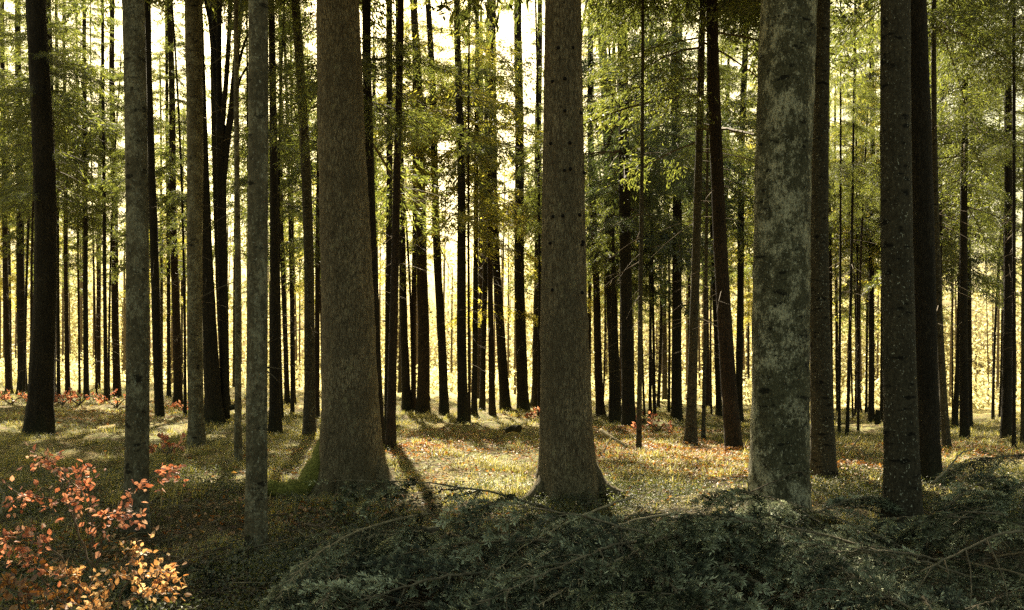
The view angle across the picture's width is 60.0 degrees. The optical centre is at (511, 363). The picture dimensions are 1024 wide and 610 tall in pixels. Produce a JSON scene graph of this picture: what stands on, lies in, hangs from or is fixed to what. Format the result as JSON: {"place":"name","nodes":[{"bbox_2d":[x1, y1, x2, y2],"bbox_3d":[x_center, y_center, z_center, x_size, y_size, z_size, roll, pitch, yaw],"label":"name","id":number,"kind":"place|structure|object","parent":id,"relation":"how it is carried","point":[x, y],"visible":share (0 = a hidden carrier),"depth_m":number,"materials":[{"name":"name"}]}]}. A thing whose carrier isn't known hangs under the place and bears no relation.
{"place":"outdoors","nodes":[
{"label":"outdoors","id":0,"kind":"place"},
{"bbox_2d":[0,368,1023,609],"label":"ground","id":1,"kind":"structure","parent":0,"point":[985,415],"depth_m":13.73,"materials":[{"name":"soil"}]},
{"bbox_2d":[0,0,76,393],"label":"spruce tree","id":2,"kind":"object","parent":1,"relation":"on","point":[7,355],"visible":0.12,"depth_m":38.93,"materials":[{"name":"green plant"}]},
{"bbox_2d":[0,557,81,609],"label":"beech sapling","id":3,"kind":"object","parent":1,"relation":"on","point":[29,594],"visible":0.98,"depth_m":4.52,"materials":[{"name":"orange plant"}]},
{"bbox_2d":[0,0,86,368],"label":"spruce tree","id":4,"kind":"object","parent":1,"relation":"on","point":[21,187],"visible":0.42,"depth_m":28.88,"materials":[{"name":"green plant"}]},
{"bbox_2d":[0,0,94,394],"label":"spruce tree","id":5,"kind":"object","parent":1,"relation":"on","point":[20,267],"visible":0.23,"depth_m":37.41,"materials":[{"name":"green plant"}]},
{"bbox_2d":[0,0,109,437],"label":"spruce tree","id":6,"kind":"object","parent":1,"relation":"on","point":[39,416],"visible":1,"depth_m":19.80,"materials":[{"name":"brown plant"}]},
{"bbox_2d":[0,0,124,402],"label":"spruce tree","id":7,"kind":"object","parent":1,"relation":"on","point":[69,113],"visible":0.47,"depth_m":30.70,"materials":[{"name":"green plant"}]},
{"bbox_2d":[0,0,125,397],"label":"spruce tree","id":8,"kind":"object","parent":1,"relation":"on","point":[90,218],"visible":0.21,"depth_m":35.42,"materials":[{"name":"green plant"}]},
{"bbox_2d":[18,0,125,399],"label":"spruce tree","id":9,"kind":"object","parent":1,"relation":"on","point":[85,229],"visible":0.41,"depth_m":35.39,"materials":[{"name":"green plant"}]},
{"bbox_2d":[55,12,101,395],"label":"spruce tree","id":10,"kind":"object","parent":1,"relation":"on","point":[67,260],"visible":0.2,"depth_m":36.63,"materials":[{"name":"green plant"}]},
{"bbox_2d":[0,442,188,609],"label":"beech sapling","id":11,"kind":"object","parent":1,"relation":"on","point":[29,533],"visible":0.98,"depth_m":4.89,"materials":[{"name":"orange plant"}]},
{"bbox_2d":[69,0,124,400],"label":"spruce tree","id":12,"kind":"object","parent":1,"relation":"on","point":[105,174],"visible":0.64,"depth_m":33.61,"materials":[{"name":"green plant"}]},
{"bbox_2d":[80,24,124,401],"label":"spruce tree","id":13,"kind":"object","parent":1,"relation":"on","point":[111,252],"visible":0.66,"depth_m":34.20,"materials":[{"name":"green plant"}]},
{"bbox_2d":[59,0,176,398],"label":"spruce tree","id":14,"kind":"object","parent":1,"relation":"on","point":[115,315],"visible":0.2,"depth_m":38.48,"materials":[{"name":"green plant"}]},
{"bbox_2d":[49,525,191,609],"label":"beech sapling","id":15,"kind":"object","parent":1,"relation":"on","point":[162,588],"visible":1,"depth_m":4.53,"materials":[{"name":"orange plant"}]},
{"bbox_2d":[111,0,150,532],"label":"fir tree","id":16,"kind":"object","parent":1,"relation":"on","point":[137,430],"visible":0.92,"depth_m":8.46,"materials":[{"name":"brown plant"}]},
{"bbox_2d":[58,0,247,418],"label":"spruce tree","id":17,"kind":"object","parent":1,"relation":"on","point":[159,410],"visible":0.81,"depth_m":27.28,"materials":[{"name":"brown plant"}]},
{"bbox_2d":[48,0,286,445],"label":"fir tree","id":18,"kind":"object","parent":1,"relation":"on","point":[196,431],"visible":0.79,"depth_m":17.72,"materials":[{"name":"brown plant"}]},
{"bbox_2d":[100,7,234,397],"bbox_3d":[-15.548,-8.635,39.603,5.276,20.563,4.999,0,0,0],"label":"spruce tree","id":19,"kind":"object","parent":1,"relation":"on","point":[169,306],"visible":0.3,"depth_m":39.67,"materials":[{"name":"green plant"}]},
{"bbox_2d":[106,0,234,403],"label":"spruce tree","id":20,"kind":"object","parent":1,"relation":"on","point":[168,171],"visible":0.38,"depth_m":34.11,"materials":[{"name":"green plant"}]},
{"bbox_2d":[153,1,211,415],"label":"spruce tree","id":21,"kind":"object","parent":1,"relation":"on","point":[176,193],"visible":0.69,"depth_m":28.18,"materials":[{"name":"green plant"}]},
{"bbox_2d":[151,0,245,404],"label":"spruce tree","id":22,"kind":"object","parent":1,"relation":"on","point":[213,132],"visible":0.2,"depth_m":33.25,"materials":[{"name":"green plant"}]},
{"bbox_2d":[178,0,247,418],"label":"forked tree","id":23,"kind":"object","parent":1,"relation":"on","point":[223,130],"visible":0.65,"depth_m":23.91,"materials":[{"name":"brown plant"}]},
{"bbox_2d":[145,0,288,424],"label":"spruce tree","id":24,"kind":"object","parent":1,"relation":"on","point":[213,407],"visible":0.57,"depth_m":23.61,"materials":[{"name":"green plant"}]},
{"bbox_2d":[183,0,305,461],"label":"fir tree","id":25,"kind":"object","parent":1,"relation":"on","point":[238,449],"visible":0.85,"depth_m":14.39,"materials":[{"name":"brown plant"}]},
{"bbox_2d":[239,0,290,558],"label":"fir tree","id":26,"kind":"object","parent":1,"relation":"on","point":[256,506],"visible":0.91,"depth_m":6.88,"materials":[{"name":"brown plant"}]},
{"bbox_2d":[226,17,316,403],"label":"spruce tree","id":27,"kind":"object","parent":1,"relation":"on","point":[286,373],"visible":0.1,"depth_m":37.81,"materials":[{"name":"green plant"}]},
{"bbox_2d":[230,6,315,417],"bbox_3d":[-7.113,-7.551,26.306,2.666,18.514,2.449,0,0,0],"label":"spruce tree","id":28,"kind":"object","parent":1,"relation":"on","point":[245,179],"visible":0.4,"depth_m":26.36,"materials":[{"name":"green plant"}]},
{"bbox_2d":[238,0,359,436],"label":"fir tree","id":29,"kind":"object","parent":1,"relation":"on","point":[309,415],"visible":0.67,"depth_m":19.90,"materials":[{"name":"brown plant"}]},
{"bbox_2d":[223,0,384,434],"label":"spruce tree","id":30,"kind":"object","parent":1,"relation":"on","point":[274,422],"visible":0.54,"depth_m":21.01,"materials":[{"name":"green plant"}]},
{"bbox_2d":[229,0,393,417],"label":"spruce tree","id":31,"kind":"object","parent":1,"relation":"on","point":[289,182],"visible":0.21,"depth_m":28.21,"materials":[{"name":"green plant"}]},
{"bbox_2d":[267,0,406,500],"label":"spruce tree","id":32,"kind":"object","parent":1,"relation":"on","point":[349,445],"visible":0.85,"depth_m":11.05,"materials":[{"name":"brown plant"}]},
{"bbox_2d":[256,512,432,609],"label":"spruce bough","id":33,"kind":"object","parent":1,"relation":"on","point":[267,602],"visible":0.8,"depth_m":5.60,"materials":[{"name":"plant"}]},
{"bbox_2d":[226,0,480,447],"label":"spruce tree","id":34,"kind":"object","parent":1,"relation":"on","point":[369,67],"visible":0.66,"depth_m":16.87,"materials":[{"name":"green plant"}]},
{"bbox_2d":[286,556,431,609],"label":"spruce bough","id":35,"kind":"object","parent":1,"relation":"on","point":[322,598],"visible":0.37,"depth_m":5.20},
{"bbox_2d":[228,0,494,450],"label":"spruce tree","id":36,"kind":"object","parent":1,"relation":"on","point":[391,437],"visible":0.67,"depth_m":16.32,"materials":[{"name":"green plant"}]},
{"bbox_2d":[283,550,497,609],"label":"spruce bough","id":37,"kind":"object","parent":1,"relation":"on","point":[390,563],"visible":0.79,"depth_m":5.29,"materials":[{"name":"plant"}]},
{"bbox_2d":[372,0,444,431],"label":"spruce tree","id":38,"kind":"object","parent":1,"relation":"on","point":[389,233],"visible":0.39,"depth_m":19.51,"materials":[{"name":"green plant"}]},
{"bbox_2d":[361,0,473,410],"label":"spruce tree","id":39,"kind":"object","parent":1,"relation":"on","point":[406,387],"visible":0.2,"depth_m":34.63,"materials":[{"name":"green plant"}]},
{"bbox_2d":[373,0,473,409],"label":"spruce tree","id":40,"kind":"object","parent":1,"relation":"on","point":[413,290],"visible":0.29,"depth_m":34.74,"materials":[{"name":"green plant"}]},
{"bbox_2d":[376,0,494,415],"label":"spruce tree","id":41,"kind":"object","parent":1,"relation":"on","point":[443,409],"visible":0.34,"depth_m":32.73,"materials":[{"name":"green plant"}]},
{"bbox_2d":[372,0,509,413],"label":"spruce tree","id":42,"kind":"object","parent":1,"relation":"on","point":[423,399],"visible":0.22,"depth_m":34.26,"materials":[{"name":"green plant"}]},
{"bbox_2d":[308,476,600,549],"bbox_3d":[-0.289,1.045,6.124,2.389,0.666,0.998,29,-22,-30],"label":"spruce bough","id":43,"kind":"object","parent":1,"relation":"on","point":[509,496],"visible":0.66,"depth_m":6.00,"materials":[{"name":"plant"}]},
{"bbox_2d":[404,0,526,423],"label":"spruce tree","id":44,"kind":"object","parent":1,"relation":"on","point":[461,217],"visible":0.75,"depth_m":28.72,"materials":[{"name":"green plant"}]},
{"bbox_2d":[401,0,542,413],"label":"spruce tree","id":45,"kind":"object","parent":1,"relation":"on","point":[494,142],"visible":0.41,"depth_m":31.26,"materials":[{"name":"green plant"}]},
{"bbox_2d":[422,0,526,422],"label":"spruce tree","id":46,"kind":"object","parent":1,"relation":"on","point":[478,147],"visible":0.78,"depth_m":27.86,"materials":[{"name":"green plant"}]},
{"bbox_2d":[420,0,543,414],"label":"spruce tree","id":47,"kind":"object","parent":1,"relation":"on","point":[485,72],"visible":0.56,"depth_m":32.07,"materials":[{"name":"green plant"}]},
{"bbox_2d":[363,533,613,601],"bbox_3d":[-0.173,1.309,5.744,1.555,0.450,0.932,0,0,-19],"label":"spruce bough","id":48,"kind":"object","parent":1,"relation":"on","point":[497,540],"visible":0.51,"depth_m":5.62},
{"bbox_2d":[428,530,549,605],"bbox_3d":[-0.197,1.536,5.870,0.888,0.712,1.310,0,0,11],"label":"spruce bough","id":49,"kind":"object","parent":1,"relation":"on","point":[488,556],"visible":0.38,"depth_m":5.78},
{"bbox_2d":[441,0,540,410],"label":"spruce tree","id":50,"kind":"object","parent":1,"relation":"on","point":[504,397],"visible":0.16,"depth_m":37.96,"materials":[{"name":"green plant"}]},
{"bbox_2d":[444,2,541,410],"bbox_3d":[-0.633,-7.931,37.935,5.311,20.091,5.577,0,0,26],"label":"spruce tree","id":51,"kind":"object","parent":1,"relation":"on","point":[483,321],"visible":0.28,"depth_m":37.86,"materials":[{"name":"green plant"}]},
{"bbox_2d":[467,0,544,410],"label":"spruce tree","id":52,"kind":"object","parent":1,"relation":"on","point":[523,403],"visible":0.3,"depth_m":37.35,"materials":[{"name":"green plant"}]},
{"bbox_2d":[0,165,1021,409],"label":"treeline","id":53,"kind":"object","parent":1,"relation":"on","point":[510,349],"visible":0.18,"depth_m":84.79,"materials":[{"name":"plant"}]},
{"bbox_2d":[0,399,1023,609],"bbox_3d":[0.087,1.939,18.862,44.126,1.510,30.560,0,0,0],"label":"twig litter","id":54,"kind":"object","parent":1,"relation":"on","point":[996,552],"visible":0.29,"depth_m":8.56,"materials":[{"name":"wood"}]},
{"bbox_2d":[0,489,1023,609],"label":"brushwood","id":55,"kind":"object","parent":1,"relation":"on","point":[714,579],"visible":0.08,"depth_m":6.77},
{"bbox_2d":[0,407,1023,609],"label":"undergrowth","id":56,"kind":"object","parent":1,"relation":"on","point":[278,567],"visible":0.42,"depth_m":9.13,"materials":[{"name":"green plant"}]},
{"bbox_2d":[0,397,1023,609],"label":"fallen leaves","id":57,"kind":"object","parent":1,"relation":"on","point":[415,442],"visible":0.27,"depth_m":13.42,"materials":[{"name":"brown plant"}]},
{"bbox_2d":[507,0,544,416],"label":"spruce tree","id":58,"kind":"object","parent":1,"relation":"on","point":[538,197],"visible":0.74,"depth_m":31.75,"materials":[{"name":"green plant"}]},
{"bbox_2d":[498,0,588,407],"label":"spruce tree","id":59,"kind":"object","parent":1,"relation":"on","point":[534,391],"visible":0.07,"depth_m":40.52,"materials":[{"name":"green plant"}]},
{"bbox_2d":[466,496,632,604],"bbox_3d":[0.265,1.272,5.963,0.660,0.542,1.952,0,0,42],"label":"spruce bough","id":60,"kind":"object","parent":1,"relation":"on","point":[502,560],"visible":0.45,"depth_m":5.67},
{"bbox_2d":[430,0,684,450],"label":"fir tree","id":61,"kind":"object","parent":1,"relation":"on","point":[463,16],"visible":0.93,"depth_m":16.77,"materials":[{"name":"brown plant"}]},
{"bbox_2d":[448,536,669,609],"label":"spruce bough","id":62,"kind":"object","parent":1,"relation":"on","point":[487,594],"visible":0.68,"depth_m":4.94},
{"bbox_2d":[522,0,625,508],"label":"spruce tree","id":63,"kind":"object","parent":1,"relation":"on","point":[567,462],"visible":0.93,"depth_m":10.01,"materials":[{"name":"brown plant"}]},
{"bbox_2d":[527,512,633,609],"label":"spruce bough","id":64,"kind":"object","parent":1,"relation":"on","point":[615,548],"visible":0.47,"depth_m":5.33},
{"bbox_2d":[494,512,677,607],"bbox_3d":[0.482,1.331,5.686,0.773,0.573,1.693,0,0,24],"label":"spruce bough","id":65,"kind":"object","parent":1,"relation":"on","point":[522,588],"visible":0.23,"depth_m":5.37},
{"bbox_2d":[524,7,669,415],"bbox_3d":[3.220,-7.940,33.947,5.582,20.004,5.340,0,0,35],"label":"spruce tree","id":66,"kind":"object","parent":1,"relation":"on","point":[599,394],"visible":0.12,"depth_m":33.91,"materials":[{"name":"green plant"}]},
{"bbox_2d":[456,495,771,609],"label":"spruce bough","id":67,"kind":"object","parent":1,"relation":"on","point":[486,509],"visible":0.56,"depth_m":5.54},
{"bbox_2d":[585,20,646,421],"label":"spruce tree","id":68,"kind":"object","parent":1,"relation":"on","point":[603,246],"visible":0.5,"depth_m":31.58,"materials":[{"name":"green plant"}]},
{"bbox_2d":[517,3,742,427],"bbox_3d":[3.504,-6.435,26.490,6.596,16.896,6.231,0,0,38],"label":"spruce tree","id":69,"kind":"object","parent":1,"relation":"on","point":[628,411],"visible":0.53,"depth_m":26.24,"materials":[{"name":"green plant"}]},
{"bbox_2d":[582,0,703,420],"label":"spruce tree","id":70,"kind":"object","parent":1,"relation":"on","point":[617,392],"visible":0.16,"depth_m":33.68,"materials":[{"name":"green plant"}]},
{"bbox_2d":[592,3,754,420],"bbox_3d":[6.044,-6.936,31.958,6.627,18.236,5.914,0,0,0],"label":"spruce tree","id":71,"kind":"object","parent":1,"relation":"on","point":[678,255],"visible":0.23,"depth_m":32.33,"materials":[{"name":"green plant"}]},
{"bbox_2d":[568,581,805,609],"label":"spruce bough","id":72,"kind":"object","parent":1,"relation":"on","point":[601,590],"visible":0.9,"depth_m":4.69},
{"bbox_2d":[595,523,780,609],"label":"spruce bough","id":73,"kind":"object","parent":1,"relation":"on","point":[627,557],"visible":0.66,"depth_m":5.21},
{"bbox_2d":[608,525,782,609],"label":"spruce bough","id":74,"kind":"object","parent":1,"relation":"on","point":[723,571],"visible":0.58,"depth_m":5.12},
{"bbox_2d":[523,0,877,445],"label":"fir tree","id":75,"kind":"object","parent":1,"relation":"on","point":[691,433],"visible":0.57,"depth_m":18.49,"materials":[{"name":"green plant"}]},
{"bbox_2d":[646,0,754,438],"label":"fir tree","id":76,"kind":"object","parent":1,"relation":"on","point":[704,336],"visible":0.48,"depth_m":20.57,"materials":[{"name":"green plant"}]},
{"bbox_2d":[645,0,757,415],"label":"spruce tree","id":77,"kind":"object","parent":1,"relation":"on","point":[718,407],"visible":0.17,"depth_m":36.29,"materials":[{"name":"green plant"}]},
{"bbox_2d":[632,514,779,599],"bbox_3d":[1.184,1.234,5.777,0.964,0.612,1.704,-21,-35,28],"label":"spruce bough","id":78,"kind":"object","parent":1,"relation":"on","point":[662,522],"visible":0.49,"depth_m":5.37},
{"bbox_2d":[664,14,759,420],"bbox_3d":[8.914,-7.088,35.029,6.270,18.931,6.086,0,0,43],"label":"spruce tree","id":79,"kind":"object","parent":1,"relation":"on","point":[740,249],"visible":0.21,"depth_m":34.47,"materials":[{"name":"green plant"}]},
{"bbox_2d":[581,0,868,449],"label":"spruce tree","id":80,"kind":"object","parent":1,"relation":"on","point":[732,424],"visible":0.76,"depth_m":16.65,"materials":[{"name":"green plant"}]},
{"bbox_2d":[694,486,843,577],"bbox_3d":[1.778,1.178,6.345,1.066,0.677,1.884,10,-23,43],"label":"spruce bough","id":81,"kind":"object","parent":1,"relation":"on","point":[756,506],"visible":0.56,"depth_m":6.00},
{"bbox_2d":[744,0,817,516],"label":"fir tree","id":82,"kind":"object","parent":1,"relation":"on","point":[780,402],"visible":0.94,"depth_m":9.03,"materials":[{"name":"grey plant"}]},
{"bbox_2d":[668,508,901,609],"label":"spruce bough","id":83,"kind":"object","parent":1,"relation":"on","point":[829,537],"visible":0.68,"depth_m":5.67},
{"bbox_2d":[690,486,910,570],"bbox_3d":[2.162,1.258,6.655,1.640,0.569,0.831,29,2,7],"label":"spruce bough","id":84,"kind":"object","parent":1,"relation":"on","point":[875,537],"visible":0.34,"depth_m":6.61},
{"bbox_2d":[810,0,868,481],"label":"fir tree","id":85,"kind":"object","parent":1,"relation":"on","point":[823,461],"visible":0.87,"depth_m":12.34,"materials":[{"name":"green plant"}]},
{"bbox_2d":[746,537,959,609],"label":"spruce bough","id":86,"kind":"object","parent":1,"relation":"on","point":[867,556],"visible":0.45,"depth_m":5.81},
{"bbox_2d":[829,0,879,435],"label":"spruce tree","id":87,"kind":"object","parent":1,"relation":"on","point":[854,115],"visible":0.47,"depth_m":23.79,"materials":[{"name":"green plant"}]},
{"bbox_2d":[829,0,879,433],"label":"spruce tree","id":88,"kind":"object","parent":1,"relation":"on","point":[864,129],"visible":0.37,"depth_m":23.91,"materials":[{"name":"green plant"}]},
{"bbox_2d":[829,4,879,431],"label":"spruce tree","id":89,"kind":"object","parent":1,"relation":"on","point":[875,210],"visible":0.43,"depth_m":27.89,"materials":[{"name":"green plant"}]},
{"bbox_2d":[830,0,880,421],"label":"spruce tree","id":90,"kind":"object","parent":1,"relation":"on","point":[871,391],"visible":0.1,"depth_m":36.21,"materials":[{"name":"green plant"}]},
{"bbox_2d":[813,494,906,520],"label":"spruce bough","id":91,"kind":"object","parent":1,"relation":"on","point":[864,499],"visible":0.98,"depth_m":8.22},
{"bbox_2d":[747,539,1004,609],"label":"spruce bough","id":92,"kind":"object","parent":1,"relation":"on","point":[772,551],"visible":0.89,"depth_m":5.47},
{"bbox_2d":[829,5,943,421],"bbox_3d":[14.873,-7.475,36.152,5.046,19.874,5.882,0,0,0],"label":"spruce tree","id":93,"kind":"object","parent":1,"relation":"on","point":[876,262],"visible":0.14,"depth_m":36.09,"materials":[{"name":"green plant"}]},
{"bbox_2d":[781,540,1003,609],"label":"spruce bough","id":94,"kind":"object","parent":1,"relation":"on","point":[950,593],"visible":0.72,"depth_m":5.44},
{"bbox_2d":[877,0,923,540],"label":"fir tree","id":95,"kind":"object","parent":1,"relation":"on","point":[902,484],"visible":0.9,"depth_m":8.18,"materials":[{"name":"brown plant"}]},
{"bbox_2d":[829,0,1023,448],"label":"fir tree","id":96,"kind":"object","parent":1,"relation":"on","point":[943,27],"visible":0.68,"depth_m":17.63,"materials":[{"name":"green plant"}]},
{"bbox_2d":[911,0,944,484],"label":"spruce tree","id":97,"kind":"object","parent":1,"relation":"on","point":[925,306],"visible":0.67,"depth_m":12.14,"materials":[{"name":"brown plant"}]},
{"bbox_2d":[843,512,1023,572],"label":"spruce bough","id":98,"kind":"object","parent":1,"relation":"on","point":[928,521],"visible":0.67,"depth_m":6.86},
{"bbox_2d":[849,0,1023,438],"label":"spruce tree","id":99,"kind":"object","parent":1,"relation":"on","point":[982,135],"visible":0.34,"depth_m":22.52,"materials":[{"name":"green plant"}]},
{"bbox_2d":[863,34,1022,431],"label":"spruce tree","id":100,"kind":"object","parent":1,"relation":"on","point":[941,212],"visible":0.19,"depth_m":28.24,"materials":[{"name":"green plant"}]},
{"bbox_2d":[928,0,1023,443],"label":"fir tree","id":101,"kind":"object","parent":1,"relation":"on","point":[1021,24],"visible":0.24,"depth_m":20.18,"materials":[{"name":"green plant"}]},
{"bbox_2d":[928,454,1023,486],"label":"spruce bough","id":102,"kind":"object","parent":1,"relation":"on","point":[977,463],"visible":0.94,"depth_m":10.04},
{"bbox_2d":[931,471,1022,513],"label":"spruce bough","id":103,"kind":"object","parent":1,"relation":"on","point":[963,491],"visible":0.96,"depth_m":8.76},
{"bbox_2d":[935,557,1023,609],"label":"spruce bough","id":104,"kind":"object","parent":1,"relation":"on","point":[978,570],"visible":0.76,"depth_m":5.71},
{"bbox_2d":[937,29,1022,428],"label":"spruce tree","id":105,"kind":"object","parent":1,"relation":"on","point":[955,412],"visible":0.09,"depth_m":33.21,"materials":[{"name":"green plant"}]},
{"bbox_2d":[942,69,1023,427],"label":"spruce tree","id":106,"kind":"object","parent":1,"relation":"on","point":[988,281],"visible":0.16,"depth_m":34.03,"materials":[{"name":"green plant"}]},
{"bbox_2d":[945,0,1023,447],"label":"spruce tree","id":107,"kind":"object","parent":1,"relation":"on","point":[1014,31],"visible":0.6,"depth_m":18.28,"materials":[{"name":"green plant"}]},
{"bbox_2d":[954,4,1023,437],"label":"spruce tree","id":108,"kind":"object","parent":1,"relation":"on","point":[1006,415],"visible":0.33,"depth_m":22.28,"materials":[{"name":"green plant"}]},
{"bbox_2d":[0,0,1023,375],"label":"sky","id":109,"kind":"structure","parent":0,"point":[503,29],"materials":[{"name":"white"}]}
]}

